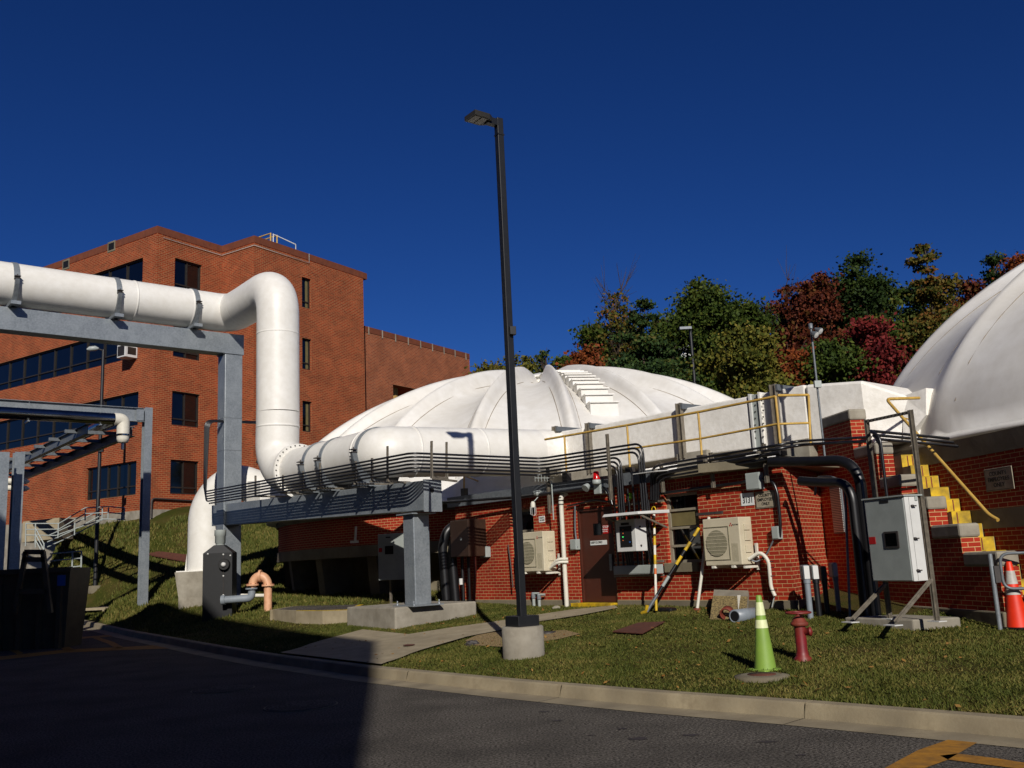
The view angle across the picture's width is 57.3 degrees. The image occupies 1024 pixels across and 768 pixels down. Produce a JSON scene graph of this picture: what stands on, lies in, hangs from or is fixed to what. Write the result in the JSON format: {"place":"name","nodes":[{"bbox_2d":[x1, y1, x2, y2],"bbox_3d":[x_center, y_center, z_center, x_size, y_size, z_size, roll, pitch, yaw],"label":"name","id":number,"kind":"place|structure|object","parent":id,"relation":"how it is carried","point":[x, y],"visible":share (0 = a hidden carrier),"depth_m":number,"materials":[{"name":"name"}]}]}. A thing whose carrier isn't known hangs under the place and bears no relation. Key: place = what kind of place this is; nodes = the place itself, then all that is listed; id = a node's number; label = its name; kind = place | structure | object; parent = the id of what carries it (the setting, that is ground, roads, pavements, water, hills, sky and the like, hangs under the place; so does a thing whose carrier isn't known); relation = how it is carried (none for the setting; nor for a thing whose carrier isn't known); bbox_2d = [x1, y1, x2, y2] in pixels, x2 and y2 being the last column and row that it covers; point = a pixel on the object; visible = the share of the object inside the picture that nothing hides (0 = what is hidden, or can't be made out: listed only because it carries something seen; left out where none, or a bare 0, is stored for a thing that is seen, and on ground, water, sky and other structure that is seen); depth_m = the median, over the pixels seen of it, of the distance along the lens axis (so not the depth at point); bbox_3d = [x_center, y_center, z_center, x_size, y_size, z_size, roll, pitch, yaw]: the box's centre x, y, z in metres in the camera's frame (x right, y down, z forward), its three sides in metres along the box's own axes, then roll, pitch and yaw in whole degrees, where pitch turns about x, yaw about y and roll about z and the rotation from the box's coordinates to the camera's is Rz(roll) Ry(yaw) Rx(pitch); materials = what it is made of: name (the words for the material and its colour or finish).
{"place":"outdoors","nodes":[
{"label":"outdoors","id":0,"kind":"place"},
{"bbox_2d":[282,605,617,663],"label":"sidewalk","id":1,"kind":"structure","parent":0,"point":[383,645],"depth_m":16.73,"materials":[{"name":"concrete"}]},
{"bbox_2d":[0,629,1023,767],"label":"road","id":2,"kind":"structure","parent":0,"point":[142,708],"depth_m":9.40,"materials":[{"name":"grey asphalt"}]},
{"bbox_2d":[0,567,90,650],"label":"dumpster","id":3,"kind":"object","parent":2,"relation":"on","point":[32,624],"visible":0.86,"depth_m":23.39,"materials":[{"name":"black metal"}]},
{"bbox_2d":[0,634,168,659],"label":"road marking","id":4,"kind":"object","parent":2,"relation":"on","point":[116,646],"visible":0.48,"depth_m":22.05,"materials":[{"name":"yellow paint"}]},
{"bbox_2d":[83,625,1023,747],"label":"gutter","id":5,"kind":"object","parent":2,"relation":"on","point":[933,734],"visible":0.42,"depth_m":9.89,"materials":[{"name":"concrete"}]},
{"bbox_2d":[84,620,1023,737],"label":"kerb","id":6,"kind":"structure","parent":2,"relation":"on","point":[967,722],"depth_m":9.91,"materials":[{"name":"concrete"}]},
{"bbox_2d":[885,740,1023,767],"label":"road marking","id":7,"kind":"object","parent":2,"relation":"on","point":[928,756],"visible":1,"depth_m":6.98,"materials":[{"name":"yellow paint"}]},
{"bbox_2d":[0,0,1023,372],"label":"sky","id":8,"kind":"structure","parent":0,"point":[714,139],"materials":[{"name":"blue"}]},
{"bbox_2d":[50,506,1023,715],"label":"lawn","id":9,"kind":"structure","parent":0,"point":[161,519],"depth_m":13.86,"materials":[{"name":"plant"}]},
{"bbox_2d":[12,550,52,613],"bbox_3d":[-11.738,4.850,23.004,0.969,1.568,0.100,-3,-11,0],"label":"trestle","id":10,"kind":"object","parent":9,"relation":"on","point":[42,559],"visible":1,"depth_m":22.97,"materials":[{"name":"black plastic"}]},
{"bbox_2d":[22,518,73,542],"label":"landing","id":11,"kind":"object","parent":9,"relation":"on","point":[29,539],"visible":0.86,"depth_m":45.72,"materials":[{"name":"concrete"}]},
{"bbox_2d":[0,424,134,569],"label":"pipe rack","id":12,"kind":"object","parent":9,"relation":"on","point":[16,464],"visible":0.9,"depth_m":26.71,"materials":[{"name":"metal"}]},
{"bbox_2d":[25,506,124,566],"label":"stair railing","id":13,"kind":"object","parent":9,"relation":"on","point":[35,535],"visible":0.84,"depth_m":40.74,"materials":[{"name":"grey metal"}]},
{"bbox_2d":[0,399,152,605],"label":"pipe rack","id":14,"kind":"object","parent":9,"relation":"on","point":[142,415],"visible":0.73,"depth_m":32.98,"materials":[{"name":"metal"}]},
{"bbox_2d":[0,401,129,449],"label":"jacketed pipe","id":15,"kind":"object","parent":14,"relation":"on","point":[121,421],"visible":1,"depth_m":31.67,"materials":[{"name":"silver metal"}]},
{"bbox_2d":[87,346,104,593],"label":"street lamp","id":16,"kind":"object","parent":9,"relation":"on","point":[93,588],"visible":0.89,"depth_m":44.93,"materials":[{"name":"metal"}]},
{"bbox_2d":[0,226,366,569],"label":"office building","id":17,"kind":"structure","parent":9,"relation":"on","point":[176,391],"depth_m":52.67,"materials":[{"name":"orange brick"}]},
{"bbox_2d":[0,342,137,390],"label":"window","id":18,"kind":"structure","parent":17,"relation":"in","point":[76,357],"depth_m":54.68,"materials":[{"name":"blue glass"}]},
{"bbox_2d":[0,392,138,450],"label":"window","id":19,"kind":"structure","parent":17,"relation":"in","point":[13,433],"depth_m":54.64,"materials":[{"name":"blue glass"}]},
{"bbox_2d":[18,259,142,312],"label":"window","id":20,"kind":"structure","parent":17,"relation":"in","point":[132,271],"depth_m":51.85,"materials":[{"name":"blue glass"}]},
{"bbox_2d":[87,461,136,500],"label":"window","id":21,"kind":"structure","parent":17,"relation":"in","point":[117,480],"depth_m":50.10,"materials":[{"name":"blue glass"}]},
{"bbox_2d":[170,460,197,494],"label":"window","id":22,"kind":"structure","parent":17,"relation":"in","point":[183,476],"depth_m":49.97,"materials":[{"name":"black glass"}]},
{"bbox_2d":[172,391,198,427],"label":"window","id":23,"kind":"structure","parent":17,"relation":"in","point":[184,405],"depth_m":50.65,"materials":[{"name":"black glass"}]},
{"bbox_2d":[174,259,200,289],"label":"window","id":24,"kind":"structure","parent":17,"relation":"in","point":[187,275],"depth_m":52.03,"materials":[{"name":"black glass"}]},
{"bbox_2d":[202,530,236,621],"bbox_3d":[-7.916,5.169,25.274,0.793,2.439,0.626,-3,-11,0],"label":"black tank","id":25,"kind":"object","parent":9,"relation":"on","point":[219,568],"visible":0.94,"depth_m":25.14,"materials":[{"name":"black metal"}]},
{"bbox_2d":[175,465,286,608],"bbox_3d":[-8.193,4.626,28.324,4.046,4.420,1.818,-4,-11,7],"label":"intake pipe","id":26,"kind":"object","parent":9,"relation":"on","point":[200,542],"visible":0.34,"depth_m":28.21,"materials":[{"name":"metal"}]},
{"bbox_2d":[49,514,440,634],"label":"bank grass","id":27,"kind":"structure","parent":9,"relation":"on","point":[268,551],"depth_m":35.67,"materials":[{"name":"green plant"}]},
{"bbox_2d":[246,570,273,611],"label":"goose neck pipe","id":28,"kind":"object","parent":9,"relation":"on","point":[263,577],"visible":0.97,"depth_m":24.76,"materials":[{"name":"orange metal"}]},
{"bbox_2d":[270,604,363,623],"bbox_3d":[-4.690,5.814,22.872,2.359,0.711,4.731,-3,-11,0],"label":"concrete vault","id":29,"kind":"object","parent":9,"relation":"on","point":[321,614],"visible":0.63,"depth_m":21.46,"materials":[{"name":"concrete"}]},
{"bbox_2d":[378,533,404,603],"bbox_3d":[-2.837,4.572,22.925,0.826,1.796,0.358,-9,-12,28],"label":"equipment cabinet","id":30,"kind":"object","parent":9,"relation":"on","point":[390,557],"visible":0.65,"depth_m":22.86,"materials":[{"name":"grey metal"}]},
{"bbox_2d":[347,601,475,628],"bbox_3d":[-2.153,5.129,20.099,2.050,0.790,1.950,6,-14,-39],"label":"concrete footing","id":31,"kind":"object","parent":9,"relation":"on","point":[390,616],"visible":0.42,"depth_m":19.40,"materials":[{"name":"grey concrete"}]},
{"bbox_2d":[0,306,443,606],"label":"pipe support frame","id":32,"kind":"object","parent":31,"relation":"on","point":[233,516],"visible":0.9,"depth_m":25.09,"materials":[{"name":"metal"}]},
{"bbox_2d":[0,261,567,496],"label":"ventilation pipe","id":33,"kind":"object","parent":32,"relation":"on","point":[267,303],"visible":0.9,"depth_m":24.81,"materials":[{"name":"metal"}]},
{"bbox_2d":[349,427,398,486],"bbox_3d":[-3.005,1.637,21.061,1.420,1.343,0.240,6,-14,-39],"label":"pipe saddle","id":34,"kind":"object","parent":32,"relation":"on","point":[353,455],"visible":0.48,"depth_m":20.69,"materials":[{"name":"metal"}]},
{"bbox_2d":[203,420,656,565],"bbox_3d":[-3.413,2.136,22.008,2.920,4.691,14.456,8,-15,-44],"label":"conduit bundle","id":35,"kind":"object","parent":32,"relation":"attached to","point":[620,495],"visible":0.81,"depth_m":19.38,"materials":[{"name":"grey metal"}]},
{"bbox_2d":[364,326,469,410],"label":"brick annex","id":36,"kind":"object","parent":9,"relation":"on","point":[396,365],"visible":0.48,"depth_m":65.53,"materials":[{"name":"brick"}]},
{"bbox_2d":[464,109,544,659],"bbox_3d":[-0.125,-0.127,14.218,0.862,8.456,0.605,5,-13,-36],"label":"street lamp","id":37,"kind":"object","parent":9,"relation":"on","point":[522,634],"visible":0.88,"depth_m":14.06,"materials":[{"name":"metal"}]},
{"bbox_2d":[266,365,775,595],"bbox_3d":[1.200,3.763,32.965,19.060,8.933,19.060,-3,-11,0],"label":"domed tank","id":38,"kind":"object","parent":9,"relation":"on","point":[325,556],"visible":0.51,"depth_m":26.92,"materials":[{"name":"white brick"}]},
{"bbox_2d":[465,630,578,646],"bbox_3d":[0.093,4.215,15.623,1.642,0.122,2.067,1,-11,-17],"label":"gravel patch","id":39,"kind":"object","parent":9,"relation":"on","point":[496,641],"visible":0.41,"depth_m":15.44,"materials":[{"name":"brown gravel"}]},
{"bbox_2d":[555,340,612,369],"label":"tree","id":40,"kind":"object","parent":9,"relation":"on","point":[586,355],"visible":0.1,"depth_m":62.91,"materials":[{"name":"orange plant"}]},
{"bbox_2d":[567,318,615,360],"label":"tree","id":41,"kind":"object","parent":9,"relation":"on","point":[585,333],"visible":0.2,"depth_m":79.01,"materials":[{"name":"green plant"}]},
{"bbox_2d":[582,254,645,366],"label":"tree","id":42,"kind":"object","parent":9,"relation":"on","point":[613,314],"visible":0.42,"depth_m":69.99,"materials":[{"name":"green plant"}]},
{"bbox_2d":[257,605,1023,710],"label":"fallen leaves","id":43,"kind":"object","parent":9,"relation":"on","point":[728,640],"visible":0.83,"depth_m":13.06,"materials":[{"name":"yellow plant"}]},
{"bbox_2d":[447,456,839,609],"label":"brick building","id":44,"kind":"structure","parent":9,"relation":"on","point":[593,581],"depth_m":17.75,"materials":[{"name":"brick"}]},
{"bbox_2d":[438,523,450,599],"bbox_3d":[-1.395,4.206,22.322,0.742,1.828,0.278,3,-12,-29],"label":"black duct","id":45,"kind":"object","parent":44,"relation":"attached to","point":[443,563],"visible":0.74,"depth_m":22.13,"materials":[{"name":"plastic"}]},
{"bbox_2d":[447,538,459,600],"bbox_3d":[-1.170,4.313,22.300,0.742,1.828,0.278,3,-12,-29],"label":"black duct","id":46,"kind":"object","parent":44,"relation":"attached to","point":[453,579],"visible":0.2,"depth_m":22.07,"materials":[{"name":"plastic"}]},
{"bbox_2d":[450,519,486,556],"bbox_3d":[-1.028,3.612,21.924,0.534,0.846,0.708,6,-14,-39],"label":"brown enclosure","id":47,"kind":"object","parent":44,"relation":"attached to","point":[468,537],"visible":1,"depth_m":21.69,"materials":[{"name":"paint"}]},
{"bbox_2d":[442,486,613,505],"bbox_3d":[0.091,2.648,20.777,0.159,0.522,5.816,7,-14,-42],"label":"wall conduit","id":48,"kind":"object","parent":44,"relation":"attached to","point":[528,495],"depth_m":20.57,"materials":[{"name":"grey metal"}]},
{"bbox_2d":[523,531,560,574],"bbox_3d":[0.580,3.651,20.142,0.480,0.933,0.845,6,-14,-39],"label":"heat pump unit","id":49,"kind":"object","parent":44,"relation":"attached to","point":[539,552],"visible":0.88,"depth_m":19.87,"materials":[{"name":"beige paint"}]},
{"bbox_2d":[558,493,568,605],"bbox_3d":[1.144,3.507,19.688,0.221,2.515,0.107,-4,-11,6],"label":"vent pipe","id":50,"kind":"object","parent":44,"relation":"attached to","point":[563,543],"visible":0.91,"depth_m":19.68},
{"bbox_2d":[577,506,617,601],"bbox_3d":[1.769,3.491,19.172,0.095,1.896,1.049,6,-14,-39],"label":"door","id":51,"kind":"structure","parent":44,"relation":"in","point":[598,581],"depth_m":19.21,"materials":[{"name":"brown paint"}]},
{"bbox_2d":[570,468,637,479],"bbox_3d":[2.206,2.397,22.728,1.320,0.562,1.290,6,-14,-39],"label":"duct pedestal","id":52,"kind":"object","parent":44,"relation":"on","point":[577,475],"visible":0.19,"depth_m":22.25,"materials":[{"name":"concrete"}]},
{"bbox_2d":[560,381,932,475],"bbox_3d":[5.056,1.134,20.336,2.463,1.367,9.535,6,-14,-40],"label":"roof duct","id":53,"kind":"object","parent":52,"relation":"on","point":[870,398],"visible":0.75,"depth_m":18.84,"materials":[{"name":"metal"}]},
{"bbox_2d":[615,519,647,551],"bbox_3d":[2.237,2.836,17.538,0.322,0.591,0.522,6,-14,-39],"label":"control panel","id":54,"kind":"object","parent":44,"relation":"attached to","point":[631,534],"visible":0.98,"depth_m":17.40,"materials":[{"name":"white paint"}]},
{"bbox_2d":[612,475,663,576],"bbox_3d":[2.348,2.745,18.141,0.288,1.951,1.422,6,-14,-39],"label":"wireway","id":55,"kind":"object","parent":44,"relation":"attached to","point":[623,570],"visible":0.67,"depth_m":17.98,"materials":[{"name":"grey paint"}]},
{"bbox_2d":[544,394,811,481],"bbox_3d":[2.760,1.179,18.146,0.626,1.081,6.357,8,-15,-44],"label":"roof handrail","id":56,"kind":"object","parent":44,"relation":"on","point":[566,476],"visible":0.85,"depth_m":17.25,"materials":[{"name":"yellow metal"}]},
{"bbox_2d":[664,492,701,572],"bbox_3d":[3.192,2.768,17.486,0.200,1.452,0.879,6,-14,-39],"label":"window","id":57,"kind":"structure","parent":44,"relation":"in","point":[683,521],"depth_m":17.54,"materials":[{"name":"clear glass"}]},
{"bbox_2d":[677,449,744,467],"bbox_3d":[4.322,1.791,20.202,1.320,0.616,0.833,6,-14,-39],"label":"duct pedestal","id":58,"kind":"object","parent":44,"relation":"on","point":[690,455],"visible":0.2,"depth_m":19.83,"materials":[{"name":"concrete"}]},
{"bbox_2d":[675,403,700,458],"bbox_3d":[4.175,1.054,20.518,1.470,1.195,0.186,6,-14,-39],"label":"portal frame","id":59,"kind":"object","parent":58,"relation":"on","point":[679,407],"visible":0.48,"depth_m":20.11,"materials":[{"name":"metal"}]},
{"bbox_2d":[703,517,759,569],"bbox_3d":[3.802,2.788,16.288,0.480,0.903,0.802,6,-14,-39],"label":"heat pump unit","id":60,"kind":"object","parent":44,"relation":"attached to","point":[728,542],"visible":1,"depth_m":16.08,"materials":[{"name":"beige paint"}]},
{"bbox_2d":[650,436,871,499],"bbox_3d":[4.228,1.425,16.047,0.633,0.766,4.816,5,-13,-35],"label":"conduit bundle","id":61,"kind":"object","parent":44,"relation":"attached to","point":[654,488],"visible":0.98,"depth_m":16.26,"materials":[{"name":"grey metal"}]},
{"bbox_2d":[782,438,817,456],"bbox_3d":[5.881,1.402,18.333,1.320,0.541,0.768,6,-14,-39],"label":"duct pedestal","id":62,"kind":"object","parent":44,"relation":"on","point":[802,451],"visible":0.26,"depth_m":17.77,"materials":[{"name":"concrete"}]},
{"bbox_2d":[769,384,793,443],"bbox_3d":[5.702,0.662,18.691,1.470,1.230,0.186,6,-14,-39],"label":"portal frame","id":63,"kind":"object","parent":62,"relation":"on","point":[774,389],"visible":0.28,"depth_m":18.30,"materials":[{"name":"metal"}]},
{"bbox_2d":[808,323,825,455],"bbox_3d":[5.530,0.080,16.742,0.269,2.451,0.186,-9,-12,29],"label":"flood light pole","id":64,"kind":"object","parent":44,"relation":"on","point":[817,383],"visible":0.94,"depth_m":16.85,"materials":[{"name":"metal"}]},
{"bbox_2d":[605,296,716,388],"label":"pine tree","id":65,"kind":"object","parent":9,"relation":"on","point":[649,349],"visible":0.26,"depth_m":60.85,"materials":[{"name":"green plant"}]},
{"bbox_2d":[641,527,699,614],"bbox_3d":[2.867,3.375,16.909,1.184,1.512,0.164,-3,-11,0],"label":"striped pole","id":66,"kind":"object","parent":9,"relation":"on","point":[648,607],"visible":1,"depth_m":16.85,"materials":[{"name":"metal"}]},
{"bbox_2d":[646,274,752,395],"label":"tree","id":67,"kind":"object","parent":9,"relation":"on","point":[703,309],"visible":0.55,"depth_m":64.15,"materials":[{"name":"green plant"}]},
{"bbox_2d":[710,590,748,619],"bbox_3d":[3.662,3.734,15.751,0.610,0.503,1.476,-6,-11,17],"label":"concrete block","id":68,"kind":"object","parent":9,"relation":"on","point":[734,599],"depth_m":15.85,"materials":[{"name":"concrete"}]},
{"bbox_2d":[717,293,780,397],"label":"tree","id":69,"kind":"object","parent":9,"relation":"on","point":[750,309],"visible":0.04,"depth_m":67.06,"materials":[{"name":"green plant"}]},
{"bbox_2d":[686,319,812,398],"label":"tree","id":70,"kind":"object","parent":9,"relation":"on","point":[743,362],"visible":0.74,"depth_m":54.07,"materials":[{"name":"green plant"}]},
{"bbox_2d":[734,672,789,682],"bbox_3d":[2.779,3.265,10.405,0.600,0.094,0.594,-3,-11,0],"label":"meter cover","id":71,"kind":"object","parent":9,"relation":"on","point":[762,677],"visible":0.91,"depth_m":10.25,"materials":[{"name":"concrete"}]},
{"bbox_2d":[748,595,782,671],"bbox_3d":[2.917,2.904,10.923,0.288,0.863,0.288,3,-12,-28],"label":"traffic cone","id":72,"kind":"object","parent":9,"relation":"on","point":[764,658],"visible":0.98,"depth_m":10.84,"materials":[{"name":"plastic"}]},
{"bbox_2d":[757,249,809,348],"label":"tree","id":73,"kind":"object","parent":9,"relation":"on","point":[783,310],"visible":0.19,"depth_m":69.70,"materials":[{"name":"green plant"}]},
{"bbox_2d":[770,325,814,353],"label":"tree","id":74,"kind":"object","parent":9,"relation":"on","point":[794,339],"visible":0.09,"depth_m":62.74,"materials":[{"name":"brown plant"}]},
{"bbox_2d":[766,339,819,385],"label":"tree","id":75,"kind":"object","parent":9,"relation":"on","point":[796,355],"visible":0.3,"depth_m":55.87,"materials":[{"name":"red plant"}]},
{"bbox_2d":[785,611,812,661],"bbox_3d":[3.490,3.062,11.321,0.314,0.604,0.314,-3,-11,0],"label":"hydrant","id":76,"kind":"object","parent":9,"relation":"on","point":[799,623],"visible":0.95,"depth_m":11.26,"materials":[{"name":"red metal"}]},
{"bbox_2d":[800,565,813,618],"bbox_3d":[4.592,3.284,14.557,0.110,0.925,0.214,-3,-11,0],"label":"conduit stub","id":77,"kind":"object","parent":9,"relation":"on","point":[805,573],"visible":0.89,"depth_m":14.49,"materials":[{"name":"grey paint"}]},
{"bbox_2d":[809,565,821,615],"bbox_3d":[4.768,3.303,14.674,0.110,0.916,0.214,-3,-11,0],"label":"conduit stub","id":78,"kind":"object","parent":9,"relation":"on","point":[814,574],"visible":0.88,"depth_m":14.61,"materials":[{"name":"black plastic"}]},
{"bbox_2d":[780,268,851,379],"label":"tree","id":79,"kind":"object","parent":9,"relation":"on","point":[813,298],"visible":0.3,"depth_m":64.70,"materials":[{"name":"red plant"}]},
{"bbox_2d":[767,455,881,616],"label":"conduits","id":80,"kind":"object","parent":9,"relation":"on","point":[867,587],"visible":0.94,"depth_m":14.26,"materials":[{"name":"black plastic"}]},
{"bbox_2d":[790,337,881,384],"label":"tree","id":81,"kind":"object","parent":9,"relation":"on","point":[833,359],"visible":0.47,"depth_m":55.74,"materials":[{"name":"green plant"}]},
{"bbox_2d":[821,248,906,336],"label":"tree","id":82,"kind":"object","parent":9,"relation":"on","point":[866,292],"visible":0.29,"depth_m":67.00,"materials":[{"name":"green plant"}]},
{"bbox_2d":[837,309,915,376],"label":"tree","id":83,"kind":"object","parent":9,"relation":"on","point":[899,323],"visible":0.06,"depth_m":60.30,"materials":[{"name":"plant"}]},
{"bbox_2d":[840,308,918,385],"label":"tree","id":84,"kind":"object","parent":9,"relation":"on","point":[871,335],"visible":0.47,"depth_m":56.17,"materials":[{"name":"red plant"}]},
{"bbox_2d":[845,614,960,630],"bbox_3d":[5.528,3.490,13.275,0.800,0.360,1.360,2,-12,-22],"label":"equipment pad","id":85,"kind":"object","parent":9,"relation":"on","point":[911,622],"visible":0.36,"depth_m":12.87,"materials":[{"name":"concrete"}]},
{"bbox_2d":[841,410,958,625],"bbox_3d":[5.721,1.841,13.173,2.322,2.840,1.048,2,-12,-22],"label":"strut stand","id":86,"kind":"object","parent":85,"relation":"on","point":[914,442],"visible":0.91,"depth_m":13.00,"materials":[{"name":"metal"}]},
{"bbox_2d":[861,494,927,580],"bbox_3d":[5.292,2.123,12.877,0.341,1.145,0.819,2,-12,-22],"label":"electrical cabinet","id":87,"kind":"object","parent":86,"relation":"on","point":[896,544],"visible":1,"depth_m":12.68,"materials":[{"name":"grey metal"}]},
{"bbox_2d":[888,279,940,321],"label":"tree","id":88,"kind":"object","parent":9,"relation":"on","point":[908,310],"visible":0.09,"depth_m":79.86,"materials":[{"name":"green plant"}]},
{"bbox_2d":[817,409,1023,626],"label":"stepped wall","id":89,"kind":"structure","parent":9,"relation":"on","point":[962,573],"depth_m":14.29,"materials":[{"name":"red brick"}]},
{"bbox_2d":[829,487,844,533],"bbox_3d":[5.916,2.285,17.010,0.042,0.850,0.420,-1,-11,-8],"label":"wall louvre","id":90,"kind":"object","parent":89,"relation":"attached to","point":[837,506],"depth_m":16.98,"materials":[{"name":"metal"}]},
{"bbox_2d":[891,306,953,381],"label":"tree","id":91,"kind":"object","parent":9,"relation":"on","point":[917,335],"visible":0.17,"depth_m":58.48,"materials":[{"name":"green plant"}]},
{"bbox_2d":[897,242,967,350],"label":"tree","id":92,"kind":"object","parent":9,"relation":"on","point":[927,290],"visible":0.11,"depth_m":65.77,"materials":[{"name":"green plant"}]},
{"bbox_2d":[921,272,974,309],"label":"tree","id":93,"kind":"object","parent":9,"relation":"on","point":[949,283],"visible":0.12,"depth_m":79.52,"materials":[{"name":"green plant"}]},
{"bbox_2d":[893,262,1023,463],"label":"domed tank","id":94,"kind":"object","parent":9,"relation":"on","point":[966,363],"visible":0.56,"depth_m":15.89,"materials":[{"name":"white concrete"}]},
{"bbox_2d":[893,425,1023,578],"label":"stair wall","id":95,"kind":"structure","parent":9,"relation":"on","point":[1006,508],"depth_m":13.80,"materials":[{"name":"red brick"}]},
{"bbox_2d":[886,397,999,521],"bbox_3d":[6.415,1.050,14.362,0.707,2.250,3.495,-5,-11,11],"label":"stair handrail","id":96,"kind":"object","parent":95,"relation":"attached to","point":[962,485],"visible":0.95,"depth_m":13.71,"materials":[{"name":"metal"}]},
{"bbox_2d":[984,466,1014,491],"bbox_3d":[7.052,1.377,13.565,0.016,0.330,0.620,-1,-11,-8],"label":"employee sign","id":97,"kind":"object","parent":95,"relation":"attached to","point":[998,478],"visible":1,"depth_m":13.54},
{"bbox_2d":[894,454,1023,597],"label":"yellow stairs","id":98,"kind":"structure","parent":9,"relation":"on","point":[903,464],"depth_m":14.73,"materials":[{"name":"concrete"}]},
{"bbox_2d":[949,274,985,302],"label":"tree","id":99,"kind":"object","parent":9,"relation":"on","point":[972,288],"visible":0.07,"depth_m":79.72,"materials":[{"name":"brown plant"}]},
{"bbox_2d":[972,250,1006,289],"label":"tree","id":100,"kind":"object","parent":9,"relation":"on","point":[993,260],"visible":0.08,"depth_m":74.44,"materials":[{"name":"green plant"}]},
{"bbox_2d":[987,551,1023,629],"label":"safety gate","id":101,"kind":"structure","parent":9,"relation":"on","point":[996,574],"depth_m":12.53,"materials":[{"name":"metal"}]},
{"bbox_2d":[1002,561,1023,630],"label":"traffic cone","id":102,"kind":"object","parent":9,"relation":"on","point":[1014,604],"visible":0.94,"depth_m":12.48,"materials":[{"name":"orange plastic"}]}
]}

